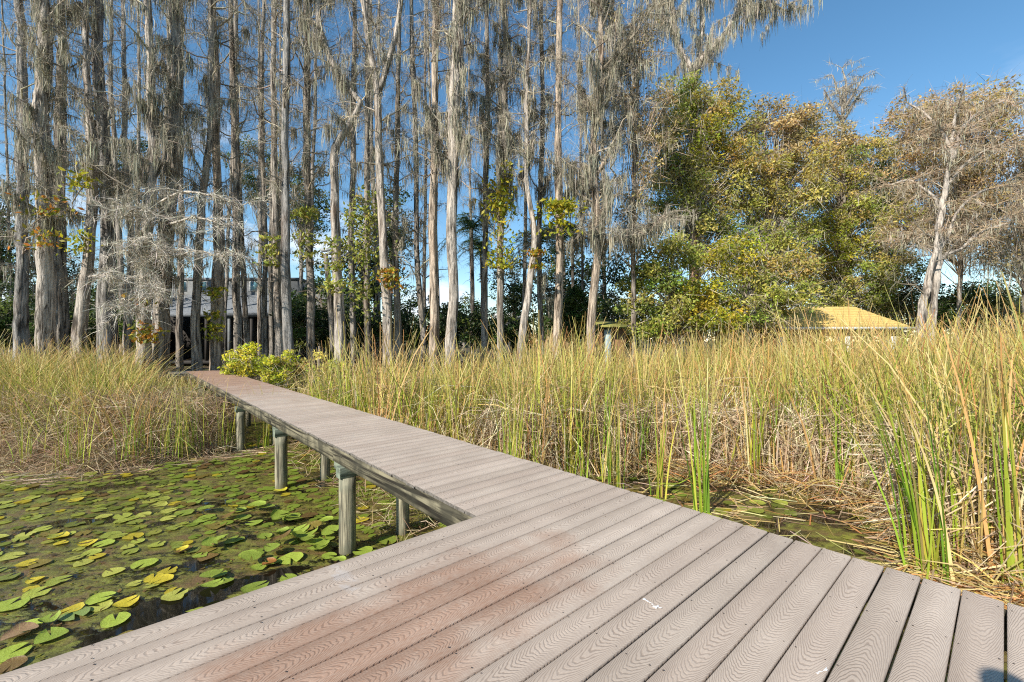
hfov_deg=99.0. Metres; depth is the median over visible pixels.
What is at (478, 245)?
palm tree
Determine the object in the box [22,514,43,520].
lily pad
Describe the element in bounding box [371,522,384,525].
lily pad
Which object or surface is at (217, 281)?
cypress tree
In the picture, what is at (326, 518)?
lily pad
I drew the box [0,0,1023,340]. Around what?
sky
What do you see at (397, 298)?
cypress tree
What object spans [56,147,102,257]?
climbing vine
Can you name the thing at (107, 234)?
cypress tree
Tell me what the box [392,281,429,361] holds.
evergreen tree
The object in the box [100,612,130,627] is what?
lily pad
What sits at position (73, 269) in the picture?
evergreen tree
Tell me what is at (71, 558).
lily pad
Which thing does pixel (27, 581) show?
lily pad
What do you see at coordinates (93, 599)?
lily pad
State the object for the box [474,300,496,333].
evergreen tree
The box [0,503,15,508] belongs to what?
lily pad
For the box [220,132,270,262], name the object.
evergreen tree
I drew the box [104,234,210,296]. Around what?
dead branch
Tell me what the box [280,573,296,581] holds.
lily pad
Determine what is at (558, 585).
dock platform
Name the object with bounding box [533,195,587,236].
climbing vine
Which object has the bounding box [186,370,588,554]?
boardwalk
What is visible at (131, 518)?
lily pad
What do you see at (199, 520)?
lily pad
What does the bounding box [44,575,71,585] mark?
lily pad
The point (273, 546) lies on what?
lily pad
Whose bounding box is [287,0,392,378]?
cypress tree
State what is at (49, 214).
climbing vine
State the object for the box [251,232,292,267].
climbing vine
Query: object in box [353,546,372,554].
lily pad
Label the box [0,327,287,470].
reed bed
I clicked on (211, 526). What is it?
lily pad
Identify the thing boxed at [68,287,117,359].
evergreen tree
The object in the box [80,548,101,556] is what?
lily pad
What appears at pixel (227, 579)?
lily pad
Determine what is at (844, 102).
cypress tree
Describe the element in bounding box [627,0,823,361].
dead tree
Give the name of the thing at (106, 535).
lily pad
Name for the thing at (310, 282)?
cypress tree
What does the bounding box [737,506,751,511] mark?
lily pad
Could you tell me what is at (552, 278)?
evergreen tree
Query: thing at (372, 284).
evergreen tree
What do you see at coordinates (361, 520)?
lily pad
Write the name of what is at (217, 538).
lily pad
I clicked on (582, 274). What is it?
background cypress
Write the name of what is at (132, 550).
lily pad
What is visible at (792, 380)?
cattail clump
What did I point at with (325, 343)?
undergrowth shrub
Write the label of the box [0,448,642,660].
lily pads
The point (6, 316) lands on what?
undergrowth shrub
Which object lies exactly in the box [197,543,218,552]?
lily pad
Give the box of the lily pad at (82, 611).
[57,606,90,620]
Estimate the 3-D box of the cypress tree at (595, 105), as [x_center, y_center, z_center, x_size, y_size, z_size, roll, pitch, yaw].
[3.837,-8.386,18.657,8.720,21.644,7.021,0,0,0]
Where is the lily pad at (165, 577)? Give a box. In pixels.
[148,574,173,583]
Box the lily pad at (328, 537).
[319,535,334,539]
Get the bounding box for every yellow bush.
[216,351,248,375]
[221,341,274,379]
[254,350,296,385]
[278,349,315,391]
[304,349,355,386]
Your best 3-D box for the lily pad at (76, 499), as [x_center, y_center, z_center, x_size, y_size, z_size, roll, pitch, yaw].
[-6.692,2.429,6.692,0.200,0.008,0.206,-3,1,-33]
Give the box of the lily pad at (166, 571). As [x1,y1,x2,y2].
[157,566,177,573]
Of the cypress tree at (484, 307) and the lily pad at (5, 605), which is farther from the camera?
the cypress tree at (484, 307)
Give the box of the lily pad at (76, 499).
[67,497,83,501]
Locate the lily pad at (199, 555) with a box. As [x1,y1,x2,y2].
[192,552,207,557]
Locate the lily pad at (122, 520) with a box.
[113,518,129,522]
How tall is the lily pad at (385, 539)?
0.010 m
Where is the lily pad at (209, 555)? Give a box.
[197,553,217,560]
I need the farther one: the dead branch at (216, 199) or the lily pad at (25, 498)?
the dead branch at (216, 199)
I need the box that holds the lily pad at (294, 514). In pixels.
[282,513,300,520]
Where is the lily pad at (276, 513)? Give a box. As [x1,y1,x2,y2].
[270,509,289,518]
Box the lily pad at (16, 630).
[0,622,38,640]
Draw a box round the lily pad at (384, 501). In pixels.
[378,500,392,504]
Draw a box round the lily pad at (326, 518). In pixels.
[319,516,332,521]
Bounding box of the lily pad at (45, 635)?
[34,627,68,643]
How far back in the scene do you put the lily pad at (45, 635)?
3.61 m
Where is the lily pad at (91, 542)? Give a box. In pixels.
[77,539,97,546]
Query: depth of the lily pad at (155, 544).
5.23 m
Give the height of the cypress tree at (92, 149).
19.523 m
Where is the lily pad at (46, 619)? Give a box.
[38,610,60,622]
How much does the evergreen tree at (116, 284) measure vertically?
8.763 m
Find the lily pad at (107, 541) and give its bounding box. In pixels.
[92,539,114,546]
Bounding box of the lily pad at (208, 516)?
[198,514,215,518]
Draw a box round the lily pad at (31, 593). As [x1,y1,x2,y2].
[21,586,51,598]
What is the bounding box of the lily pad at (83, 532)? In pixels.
[74,530,90,535]
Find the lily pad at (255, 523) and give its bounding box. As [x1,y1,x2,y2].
[245,520,262,525]
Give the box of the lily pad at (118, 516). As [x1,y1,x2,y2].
[112,513,131,518]
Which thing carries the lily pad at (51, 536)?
on the water
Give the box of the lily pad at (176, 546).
[171,543,183,548]
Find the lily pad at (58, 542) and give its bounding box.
[53,540,68,544]
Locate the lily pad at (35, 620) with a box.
[22,618,42,631]
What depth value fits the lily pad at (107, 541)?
5.27 m
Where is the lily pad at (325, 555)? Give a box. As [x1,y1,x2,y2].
[321,552,336,558]
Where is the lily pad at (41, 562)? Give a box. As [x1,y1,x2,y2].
[28,559,51,568]
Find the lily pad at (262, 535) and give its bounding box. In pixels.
[256,533,271,538]
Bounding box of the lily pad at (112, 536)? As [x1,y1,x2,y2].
[107,533,127,538]
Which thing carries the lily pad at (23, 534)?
on the water
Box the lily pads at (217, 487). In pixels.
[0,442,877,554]
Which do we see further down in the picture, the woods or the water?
the water
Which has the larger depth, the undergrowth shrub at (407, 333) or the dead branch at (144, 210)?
the undergrowth shrub at (407, 333)
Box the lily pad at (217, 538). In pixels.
[211,534,227,543]
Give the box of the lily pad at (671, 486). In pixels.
[664,483,678,487]
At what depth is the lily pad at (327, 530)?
5.49 m
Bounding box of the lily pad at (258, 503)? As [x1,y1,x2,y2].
[247,500,265,506]
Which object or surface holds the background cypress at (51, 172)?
on the ground
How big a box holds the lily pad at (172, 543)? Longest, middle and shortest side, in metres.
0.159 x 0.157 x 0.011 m
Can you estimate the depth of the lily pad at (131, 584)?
4.39 m
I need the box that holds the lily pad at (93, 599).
[85,591,115,604]
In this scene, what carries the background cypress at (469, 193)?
on the ground
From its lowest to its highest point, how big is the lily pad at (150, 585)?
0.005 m
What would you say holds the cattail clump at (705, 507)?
in the water
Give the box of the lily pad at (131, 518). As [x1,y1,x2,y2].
[125,515,140,520]
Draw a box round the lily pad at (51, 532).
[39,529,60,535]
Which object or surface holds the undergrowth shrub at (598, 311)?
on the ground
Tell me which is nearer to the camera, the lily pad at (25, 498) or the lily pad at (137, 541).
the lily pad at (137, 541)
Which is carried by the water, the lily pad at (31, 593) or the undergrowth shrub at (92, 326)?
the lily pad at (31, 593)
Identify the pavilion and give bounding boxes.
[715,307,915,368]
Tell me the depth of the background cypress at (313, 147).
28.25 m
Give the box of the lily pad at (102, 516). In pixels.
[95,514,112,518]
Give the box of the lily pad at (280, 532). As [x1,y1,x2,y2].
[276,527,292,533]
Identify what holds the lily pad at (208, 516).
on the water
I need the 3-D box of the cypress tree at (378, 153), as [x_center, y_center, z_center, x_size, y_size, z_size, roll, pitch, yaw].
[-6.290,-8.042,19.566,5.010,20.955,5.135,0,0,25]
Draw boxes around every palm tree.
[426,212,514,352]
[457,235,521,366]
[491,224,587,345]
[529,215,625,287]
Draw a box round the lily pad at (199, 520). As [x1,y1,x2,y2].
[193,518,210,522]
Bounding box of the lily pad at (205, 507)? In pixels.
[197,505,213,509]
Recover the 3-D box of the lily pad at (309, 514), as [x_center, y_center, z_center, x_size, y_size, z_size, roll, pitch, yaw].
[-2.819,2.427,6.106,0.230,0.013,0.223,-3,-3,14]
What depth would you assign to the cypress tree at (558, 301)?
18.97 m
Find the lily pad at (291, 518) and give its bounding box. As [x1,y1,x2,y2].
[284,515,302,519]
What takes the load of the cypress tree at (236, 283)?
on the ground
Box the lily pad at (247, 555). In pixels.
[241,551,261,559]
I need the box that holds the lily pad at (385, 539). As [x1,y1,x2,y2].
[378,535,397,543]
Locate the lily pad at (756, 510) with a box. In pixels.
[747,507,763,512]
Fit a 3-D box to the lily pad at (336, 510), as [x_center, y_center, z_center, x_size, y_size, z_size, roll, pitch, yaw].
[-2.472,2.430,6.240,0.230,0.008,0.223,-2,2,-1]
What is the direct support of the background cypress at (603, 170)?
on the ground
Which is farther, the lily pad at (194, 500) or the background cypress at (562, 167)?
the background cypress at (562, 167)
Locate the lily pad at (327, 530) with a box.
[321,525,338,534]
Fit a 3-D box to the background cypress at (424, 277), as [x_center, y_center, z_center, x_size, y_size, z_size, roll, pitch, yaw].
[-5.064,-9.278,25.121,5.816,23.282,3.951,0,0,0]
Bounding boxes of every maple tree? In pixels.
[690,225,844,363]
[715,90,846,374]
[773,113,908,350]
[860,65,1023,346]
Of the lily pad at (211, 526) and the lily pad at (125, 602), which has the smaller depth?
the lily pad at (125, 602)
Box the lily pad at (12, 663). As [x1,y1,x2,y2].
[0,655,27,672]
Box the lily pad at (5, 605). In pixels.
[0,596,29,611]
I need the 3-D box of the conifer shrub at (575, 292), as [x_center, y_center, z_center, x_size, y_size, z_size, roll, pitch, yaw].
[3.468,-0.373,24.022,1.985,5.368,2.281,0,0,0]
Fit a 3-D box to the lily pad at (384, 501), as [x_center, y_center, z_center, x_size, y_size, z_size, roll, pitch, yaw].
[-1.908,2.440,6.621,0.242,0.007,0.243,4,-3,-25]
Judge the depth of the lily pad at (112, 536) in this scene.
5.46 m
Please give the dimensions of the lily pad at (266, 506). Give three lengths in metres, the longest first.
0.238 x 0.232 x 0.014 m
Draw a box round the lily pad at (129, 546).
[120,544,134,548]
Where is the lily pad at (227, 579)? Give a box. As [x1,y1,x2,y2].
[218,577,233,584]
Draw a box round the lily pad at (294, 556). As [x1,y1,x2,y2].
[277,552,302,563]
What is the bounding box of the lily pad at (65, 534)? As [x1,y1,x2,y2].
[48,531,69,538]
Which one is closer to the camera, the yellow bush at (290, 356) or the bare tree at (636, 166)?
the yellow bush at (290, 356)
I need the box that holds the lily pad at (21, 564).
[14,559,36,566]
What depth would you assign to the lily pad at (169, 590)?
4.26 m
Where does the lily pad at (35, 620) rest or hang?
on the water
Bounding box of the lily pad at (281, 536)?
[270,529,290,540]
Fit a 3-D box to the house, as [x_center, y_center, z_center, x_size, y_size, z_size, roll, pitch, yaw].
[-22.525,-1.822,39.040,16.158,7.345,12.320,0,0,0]
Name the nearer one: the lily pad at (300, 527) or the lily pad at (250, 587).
the lily pad at (250, 587)
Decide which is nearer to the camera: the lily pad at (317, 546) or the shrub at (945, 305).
the lily pad at (317, 546)
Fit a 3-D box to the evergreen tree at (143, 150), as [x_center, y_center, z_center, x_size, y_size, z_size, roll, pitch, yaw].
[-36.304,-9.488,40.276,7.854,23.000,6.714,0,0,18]
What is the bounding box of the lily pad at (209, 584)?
[200,578,222,586]
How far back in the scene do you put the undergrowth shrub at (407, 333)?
26.19 m
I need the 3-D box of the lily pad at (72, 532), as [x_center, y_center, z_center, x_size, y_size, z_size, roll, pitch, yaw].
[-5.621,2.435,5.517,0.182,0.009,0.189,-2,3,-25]
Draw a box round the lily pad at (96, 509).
[90,507,106,511]
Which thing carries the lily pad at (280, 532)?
on the water
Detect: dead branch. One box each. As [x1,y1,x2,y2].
[69,261,198,339]
[74,188,177,271]
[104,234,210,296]
[138,168,277,276]
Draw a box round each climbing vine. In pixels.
[5,190,84,249]
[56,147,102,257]
[121,276,170,343]
[200,286,230,342]
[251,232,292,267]
[290,205,330,264]
[304,235,358,296]
[325,184,400,322]
[370,259,415,296]
[475,160,523,269]
[520,247,551,269]
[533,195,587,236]
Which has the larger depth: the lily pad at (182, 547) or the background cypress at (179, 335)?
the background cypress at (179, 335)
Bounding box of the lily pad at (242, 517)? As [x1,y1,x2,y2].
[234,515,250,519]
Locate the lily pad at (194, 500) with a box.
[186,498,203,502]
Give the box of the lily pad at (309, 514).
[300,512,317,517]
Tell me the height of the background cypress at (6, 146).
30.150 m
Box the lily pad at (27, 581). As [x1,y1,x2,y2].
[25,576,44,583]
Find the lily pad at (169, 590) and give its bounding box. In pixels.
[164,587,180,593]
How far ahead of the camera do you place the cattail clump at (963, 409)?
4.89 m
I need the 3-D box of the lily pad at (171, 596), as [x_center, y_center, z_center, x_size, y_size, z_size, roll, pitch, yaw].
[-3.229,2.431,4.196,0.217,0.007,0.210,0,2,11]
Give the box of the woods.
[31,297,1008,347]
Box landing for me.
[143,370,198,387]
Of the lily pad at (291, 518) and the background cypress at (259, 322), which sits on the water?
the lily pad at (291, 518)
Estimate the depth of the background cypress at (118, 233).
28.92 m
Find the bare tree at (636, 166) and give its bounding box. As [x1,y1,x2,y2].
[581,2,711,366]
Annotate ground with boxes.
[0,341,974,422]
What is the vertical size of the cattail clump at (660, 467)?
2.309 m
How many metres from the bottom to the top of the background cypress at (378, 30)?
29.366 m
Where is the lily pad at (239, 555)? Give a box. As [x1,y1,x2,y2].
[238,549,257,557]
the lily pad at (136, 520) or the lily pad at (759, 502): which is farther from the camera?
the lily pad at (759, 502)
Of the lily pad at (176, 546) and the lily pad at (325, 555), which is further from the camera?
the lily pad at (176, 546)
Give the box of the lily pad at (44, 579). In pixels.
[34,577,52,582]
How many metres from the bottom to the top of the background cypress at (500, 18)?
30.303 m
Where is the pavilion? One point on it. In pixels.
(844, 310)
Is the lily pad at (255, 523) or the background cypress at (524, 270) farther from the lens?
the background cypress at (524, 270)
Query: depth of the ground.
40.14 m
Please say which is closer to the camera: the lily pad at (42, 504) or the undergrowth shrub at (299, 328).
the lily pad at (42, 504)
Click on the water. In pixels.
(90, 630)
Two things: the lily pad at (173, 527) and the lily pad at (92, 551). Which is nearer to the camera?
the lily pad at (92, 551)
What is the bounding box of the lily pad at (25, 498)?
[20,496,39,499]
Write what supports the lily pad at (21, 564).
on the water
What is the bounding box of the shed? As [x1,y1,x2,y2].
[596,321,626,368]
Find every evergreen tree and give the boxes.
[0,174,36,297]
[0,257,35,361]
[2,253,96,311]
[67,108,147,298]
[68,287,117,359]
[91,256,153,316]
[124,243,191,292]
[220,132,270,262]
[291,257,356,366]
[329,200,400,363]
[362,182,413,307]
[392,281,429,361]
[444,292,491,360]
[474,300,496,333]
[477,246,537,359]
[527,219,588,309]
[563,245,640,322]
[894,285,965,343]
[962,267,1022,345]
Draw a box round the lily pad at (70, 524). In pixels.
[64,521,85,526]
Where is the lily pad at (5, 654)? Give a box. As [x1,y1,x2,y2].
[0,642,31,662]
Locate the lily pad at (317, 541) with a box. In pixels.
[305,538,328,549]
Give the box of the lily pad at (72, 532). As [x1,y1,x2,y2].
[60,531,75,537]
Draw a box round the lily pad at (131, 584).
[125,580,141,586]
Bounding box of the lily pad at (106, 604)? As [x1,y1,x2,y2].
[89,600,112,611]
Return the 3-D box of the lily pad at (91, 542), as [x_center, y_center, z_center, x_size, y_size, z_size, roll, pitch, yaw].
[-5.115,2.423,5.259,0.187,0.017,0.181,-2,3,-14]
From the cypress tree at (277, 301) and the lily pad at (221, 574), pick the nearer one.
the lily pad at (221, 574)
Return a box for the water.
[0,422,1021,681]
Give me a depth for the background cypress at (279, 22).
32.27 m
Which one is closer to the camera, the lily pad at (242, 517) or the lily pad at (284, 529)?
the lily pad at (284, 529)
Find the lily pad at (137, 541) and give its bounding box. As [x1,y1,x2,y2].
[130,538,144,543]
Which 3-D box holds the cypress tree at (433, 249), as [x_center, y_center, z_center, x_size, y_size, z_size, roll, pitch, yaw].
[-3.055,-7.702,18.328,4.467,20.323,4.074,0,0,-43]
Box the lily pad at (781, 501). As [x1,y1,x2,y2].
[771,500,787,504]
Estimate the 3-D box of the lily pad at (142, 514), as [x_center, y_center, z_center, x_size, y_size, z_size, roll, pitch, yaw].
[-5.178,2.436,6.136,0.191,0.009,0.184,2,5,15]
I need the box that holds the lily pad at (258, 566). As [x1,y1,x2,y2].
[250,563,267,569]
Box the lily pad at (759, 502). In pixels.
[749,500,765,504]
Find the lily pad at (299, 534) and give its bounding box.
[291,526,317,537]
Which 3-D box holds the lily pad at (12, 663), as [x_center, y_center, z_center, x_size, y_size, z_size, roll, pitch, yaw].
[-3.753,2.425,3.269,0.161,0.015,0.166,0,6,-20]
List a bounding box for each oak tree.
[608,229,735,379]
[629,61,787,367]
[836,126,953,348]
[946,135,1023,314]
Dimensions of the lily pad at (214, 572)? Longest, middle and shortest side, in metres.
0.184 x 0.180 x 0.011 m
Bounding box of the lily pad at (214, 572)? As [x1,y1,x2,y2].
[199,569,220,577]
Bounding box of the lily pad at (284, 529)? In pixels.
[271,526,288,531]
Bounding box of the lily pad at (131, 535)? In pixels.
[122,532,143,539]
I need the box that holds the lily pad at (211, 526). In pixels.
[204,521,226,528]
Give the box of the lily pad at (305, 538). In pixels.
[300,535,313,540]
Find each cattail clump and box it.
[629,364,685,498]
[642,348,718,513]
[713,353,777,484]
[757,360,783,475]
[763,347,815,459]
[823,334,973,586]
[834,367,869,498]
[926,327,1022,515]
[978,330,1023,589]
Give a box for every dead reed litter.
[0,374,656,542]
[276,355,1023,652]
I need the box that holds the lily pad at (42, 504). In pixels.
[30,502,49,506]
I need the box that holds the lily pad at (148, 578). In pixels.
[143,573,163,581]
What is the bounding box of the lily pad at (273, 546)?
[263,543,279,551]
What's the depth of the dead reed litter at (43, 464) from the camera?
9.06 m
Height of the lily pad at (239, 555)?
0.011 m
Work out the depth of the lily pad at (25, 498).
6.81 m
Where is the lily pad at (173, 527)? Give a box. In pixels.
[165,524,181,529]
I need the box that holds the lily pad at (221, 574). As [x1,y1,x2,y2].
[211,569,226,577]
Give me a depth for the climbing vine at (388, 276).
18.25 m
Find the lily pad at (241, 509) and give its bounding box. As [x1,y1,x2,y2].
[230,507,246,511]
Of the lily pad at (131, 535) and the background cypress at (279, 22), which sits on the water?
the lily pad at (131, 535)
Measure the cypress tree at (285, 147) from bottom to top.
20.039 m
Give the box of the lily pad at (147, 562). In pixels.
[130,558,158,568]
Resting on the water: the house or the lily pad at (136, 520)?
the lily pad at (136, 520)
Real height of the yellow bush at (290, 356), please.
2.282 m
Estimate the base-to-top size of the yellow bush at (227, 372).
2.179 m
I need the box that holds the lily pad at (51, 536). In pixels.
[46,533,61,537]
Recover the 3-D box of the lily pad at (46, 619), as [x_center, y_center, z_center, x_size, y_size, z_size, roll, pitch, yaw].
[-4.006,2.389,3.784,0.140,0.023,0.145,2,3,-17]
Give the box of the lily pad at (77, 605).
[60,602,84,614]
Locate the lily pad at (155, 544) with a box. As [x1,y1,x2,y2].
[147,541,165,546]
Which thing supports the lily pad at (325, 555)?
on the water
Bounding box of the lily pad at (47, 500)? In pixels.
[35,498,54,502]
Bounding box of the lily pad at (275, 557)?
[266,556,280,564]
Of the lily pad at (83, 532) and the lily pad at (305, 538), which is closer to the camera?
the lily pad at (305, 538)
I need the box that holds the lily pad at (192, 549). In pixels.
[184,546,200,552]
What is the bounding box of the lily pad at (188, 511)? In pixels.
[174,509,194,515]
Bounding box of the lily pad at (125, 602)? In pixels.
[112,595,138,606]
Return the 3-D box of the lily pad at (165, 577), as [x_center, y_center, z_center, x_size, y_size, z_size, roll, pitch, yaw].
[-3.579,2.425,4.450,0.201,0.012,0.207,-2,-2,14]
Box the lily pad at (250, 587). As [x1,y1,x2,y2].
[240,580,268,592]
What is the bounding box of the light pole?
[321,248,333,351]
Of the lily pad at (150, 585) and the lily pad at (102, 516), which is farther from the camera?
the lily pad at (102, 516)
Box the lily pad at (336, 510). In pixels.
[332,508,338,513]
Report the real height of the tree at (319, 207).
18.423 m
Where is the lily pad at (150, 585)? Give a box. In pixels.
[143,581,159,587]
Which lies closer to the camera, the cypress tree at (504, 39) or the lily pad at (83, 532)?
the lily pad at (83, 532)
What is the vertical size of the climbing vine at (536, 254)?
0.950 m
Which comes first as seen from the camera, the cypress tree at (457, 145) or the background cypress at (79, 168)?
the cypress tree at (457, 145)
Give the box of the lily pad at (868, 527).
[858,525,880,530]
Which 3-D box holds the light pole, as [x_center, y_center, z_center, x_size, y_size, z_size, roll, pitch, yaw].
[-8.023,-1.794,19.200,0.674,4.522,0.266,0,0,0]
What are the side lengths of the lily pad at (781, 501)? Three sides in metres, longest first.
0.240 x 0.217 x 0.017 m
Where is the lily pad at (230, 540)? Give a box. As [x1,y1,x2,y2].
[224,535,244,543]
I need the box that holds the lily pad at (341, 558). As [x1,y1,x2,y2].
[332,556,345,560]
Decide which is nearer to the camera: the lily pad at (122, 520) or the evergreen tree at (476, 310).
the lily pad at (122, 520)
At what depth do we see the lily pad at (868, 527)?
5.71 m
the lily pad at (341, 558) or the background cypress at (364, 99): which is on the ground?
the background cypress at (364, 99)
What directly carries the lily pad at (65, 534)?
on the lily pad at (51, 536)
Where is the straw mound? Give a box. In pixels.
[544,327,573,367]
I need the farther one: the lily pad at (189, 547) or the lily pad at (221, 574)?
the lily pad at (189, 547)
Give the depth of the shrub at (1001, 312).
24.00 m
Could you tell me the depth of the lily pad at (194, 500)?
6.66 m
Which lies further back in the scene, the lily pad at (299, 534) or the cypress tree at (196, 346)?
the cypress tree at (196, 346)
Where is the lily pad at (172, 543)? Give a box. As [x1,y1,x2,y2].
[170,541,183,545]
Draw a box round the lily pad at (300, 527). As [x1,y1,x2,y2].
[290,524,308,533]
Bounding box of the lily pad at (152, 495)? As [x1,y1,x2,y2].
[143,493,159,497]
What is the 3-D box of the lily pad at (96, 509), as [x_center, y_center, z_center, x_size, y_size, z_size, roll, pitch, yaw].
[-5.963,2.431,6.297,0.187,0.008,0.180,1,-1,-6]
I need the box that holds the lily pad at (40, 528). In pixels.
[33,525,52,531]
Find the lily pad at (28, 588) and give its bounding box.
[22,585,39,591]
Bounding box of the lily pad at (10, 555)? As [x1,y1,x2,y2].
[0,551,24,560]
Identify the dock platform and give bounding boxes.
[0,479,1023,681]
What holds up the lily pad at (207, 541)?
on the water
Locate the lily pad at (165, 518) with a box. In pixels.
[160,515,175,520]
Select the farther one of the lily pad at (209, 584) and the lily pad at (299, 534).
the lily pad at (299, 534)
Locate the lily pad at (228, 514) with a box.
[221,510,235,517]
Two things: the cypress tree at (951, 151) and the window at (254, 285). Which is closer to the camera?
the cypress tree at (951, 151)
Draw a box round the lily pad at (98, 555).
[88,553,105,558]
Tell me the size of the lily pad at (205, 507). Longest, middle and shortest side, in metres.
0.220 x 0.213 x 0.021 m
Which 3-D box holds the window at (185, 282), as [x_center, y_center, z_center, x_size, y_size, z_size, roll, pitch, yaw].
[-28.656,-4.753,37.960,0.769,0.862,0.071,0,0,0]
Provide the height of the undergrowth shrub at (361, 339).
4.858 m
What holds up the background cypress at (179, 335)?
on the ground
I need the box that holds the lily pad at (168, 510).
[160,507,177,512]
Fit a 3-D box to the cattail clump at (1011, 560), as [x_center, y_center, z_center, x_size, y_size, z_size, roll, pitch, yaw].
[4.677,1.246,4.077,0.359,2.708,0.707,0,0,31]
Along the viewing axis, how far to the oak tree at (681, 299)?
19.89 m
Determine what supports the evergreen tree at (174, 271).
on the ground
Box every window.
[184,281,186,290]
[250,281,257,290]
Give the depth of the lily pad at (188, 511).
6.21 m
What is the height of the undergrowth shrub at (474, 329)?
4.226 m
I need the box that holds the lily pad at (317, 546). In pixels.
[313,544,327,548]
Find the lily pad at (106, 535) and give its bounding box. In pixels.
[99,531,121,538]
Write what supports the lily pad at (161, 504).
on the water
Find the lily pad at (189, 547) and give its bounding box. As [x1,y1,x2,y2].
[175,546,192,551]
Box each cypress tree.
[0,0,75,365]
[0,0,122,376]
[0,0,126,365]
[10,0,145,369]
[17,0,160,366]
[68,0,210,378]
[80,0,161,369]
[100,0,227,384]
[151,0,267,383]
[168,0,279,369]
[182,0,277,356]
[198,0,270,377]
[221,0,293,381]
[222,0,317,387]
[222,0,338,385]
[233,0,355,385]
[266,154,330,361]
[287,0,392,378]
[317,0,394,379]
[324,0,427,367]
[337,0,400,377]
[347,0,431,370]
[373,0,463,370]
[379,0,506,371]
[383,0,468,374]
[442,0,530,376]
[460,0,545,369]
[472,0,576,368]
[509,0,574,360]
[510,0,703,385]
[521,0,586,368]
[810,56,882,274]
[851,74,1023,351]
[879,180,987,352]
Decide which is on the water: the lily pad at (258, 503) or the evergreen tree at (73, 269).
the lily pad at (258, 503)
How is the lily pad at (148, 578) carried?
on the water
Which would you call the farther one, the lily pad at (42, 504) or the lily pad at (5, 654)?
the lily pad at (42, 504)
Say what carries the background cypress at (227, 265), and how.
on the ground
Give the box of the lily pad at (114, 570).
[102,567,125,576]
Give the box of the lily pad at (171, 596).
[161,588,188,600]
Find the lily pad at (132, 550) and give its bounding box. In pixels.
[121,548,138,554]
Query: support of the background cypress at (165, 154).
on the ground
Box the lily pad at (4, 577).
[0,572,20,580]
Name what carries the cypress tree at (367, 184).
on the ground
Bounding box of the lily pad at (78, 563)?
[73,559,93,566]
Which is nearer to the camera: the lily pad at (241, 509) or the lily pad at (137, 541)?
the lily pad at (137, 541)
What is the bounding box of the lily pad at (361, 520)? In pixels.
[356,516,368,522]
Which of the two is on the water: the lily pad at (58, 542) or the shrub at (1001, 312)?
the lily pad at (58, 542)
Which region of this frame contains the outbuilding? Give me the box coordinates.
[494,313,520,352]
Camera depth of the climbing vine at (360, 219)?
20.12 m
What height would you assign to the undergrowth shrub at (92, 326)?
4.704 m
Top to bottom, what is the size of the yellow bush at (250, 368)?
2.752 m
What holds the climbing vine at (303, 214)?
attached to the cypress tree at (310, 282)
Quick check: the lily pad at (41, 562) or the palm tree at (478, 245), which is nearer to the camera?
the lily pad at (41, 562)
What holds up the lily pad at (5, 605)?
on the water
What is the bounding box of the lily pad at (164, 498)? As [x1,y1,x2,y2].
[153,496,170,500]
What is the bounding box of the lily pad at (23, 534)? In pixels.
[14,531,36,537]
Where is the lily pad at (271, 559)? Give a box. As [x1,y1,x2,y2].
[262,557,276,564]
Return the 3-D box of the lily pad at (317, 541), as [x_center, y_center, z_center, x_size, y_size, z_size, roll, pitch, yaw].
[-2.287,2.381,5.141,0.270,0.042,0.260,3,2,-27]
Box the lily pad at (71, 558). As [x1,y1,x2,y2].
[64,555,82,560]
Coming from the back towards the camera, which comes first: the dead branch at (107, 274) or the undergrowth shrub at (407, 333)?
the undergrowth shrub at (407, 333)
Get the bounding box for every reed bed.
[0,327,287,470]
[259,249,1023,597]
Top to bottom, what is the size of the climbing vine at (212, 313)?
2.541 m
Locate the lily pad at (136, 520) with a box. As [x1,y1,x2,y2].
[126,519,143,523]
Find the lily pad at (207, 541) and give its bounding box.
[201,536,217,545]
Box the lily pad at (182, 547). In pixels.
[173,545,188,550]
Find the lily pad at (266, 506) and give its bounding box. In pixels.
[257,503,274,507]
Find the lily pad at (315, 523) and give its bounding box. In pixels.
[304,520,321,529]
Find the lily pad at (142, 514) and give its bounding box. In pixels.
[135,511,151,516]
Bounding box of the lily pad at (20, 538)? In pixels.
[11,536,29,541]
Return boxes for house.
[117,278,360,363]
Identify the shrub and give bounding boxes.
[0,295,34,357]
[29,295,90,343]
[87,303,122,360]
[116,307,135,369]
[269,293,329,359]
[300,305,350,360]
[344,297,392,370]
[377,307,428,369]
[413,295,470,370]
[443,310,496,362]
[493,309,538,361]
[529,298,563,343]
[544,292,609,352]
[562,285,588,351]
[595,299,643,351]
[908,276,1022,342]
[961,277,1023,344]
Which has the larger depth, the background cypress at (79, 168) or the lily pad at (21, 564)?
the background cypress at (79, 168)
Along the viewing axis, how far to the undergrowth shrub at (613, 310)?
24.24 m
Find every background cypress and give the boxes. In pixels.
[0,0,32,301]
[0,0,33,269]
[8,0,89,273]
[66,0,143,364]
[66,35,105,357]
[98,1,160,356]
[115,0,204,334]
[131,0,212,370]
[199,18,268,364]
[228,0,315,364]
[230,0,280,360]
[245,1,302,252]
[292,12,331,278]
[336,0,393,244]
[347,0,395,370]
[358,0,406,365]
[390,0,470,326]
[400,0,457,365]
[448,1,491,320]
[482,2,522,280]
[511,2,567,307]
[532,0,586,304]
[551,0,615,369]
[579,0,608,292]
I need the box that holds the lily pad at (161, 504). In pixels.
[149,502,167,506]

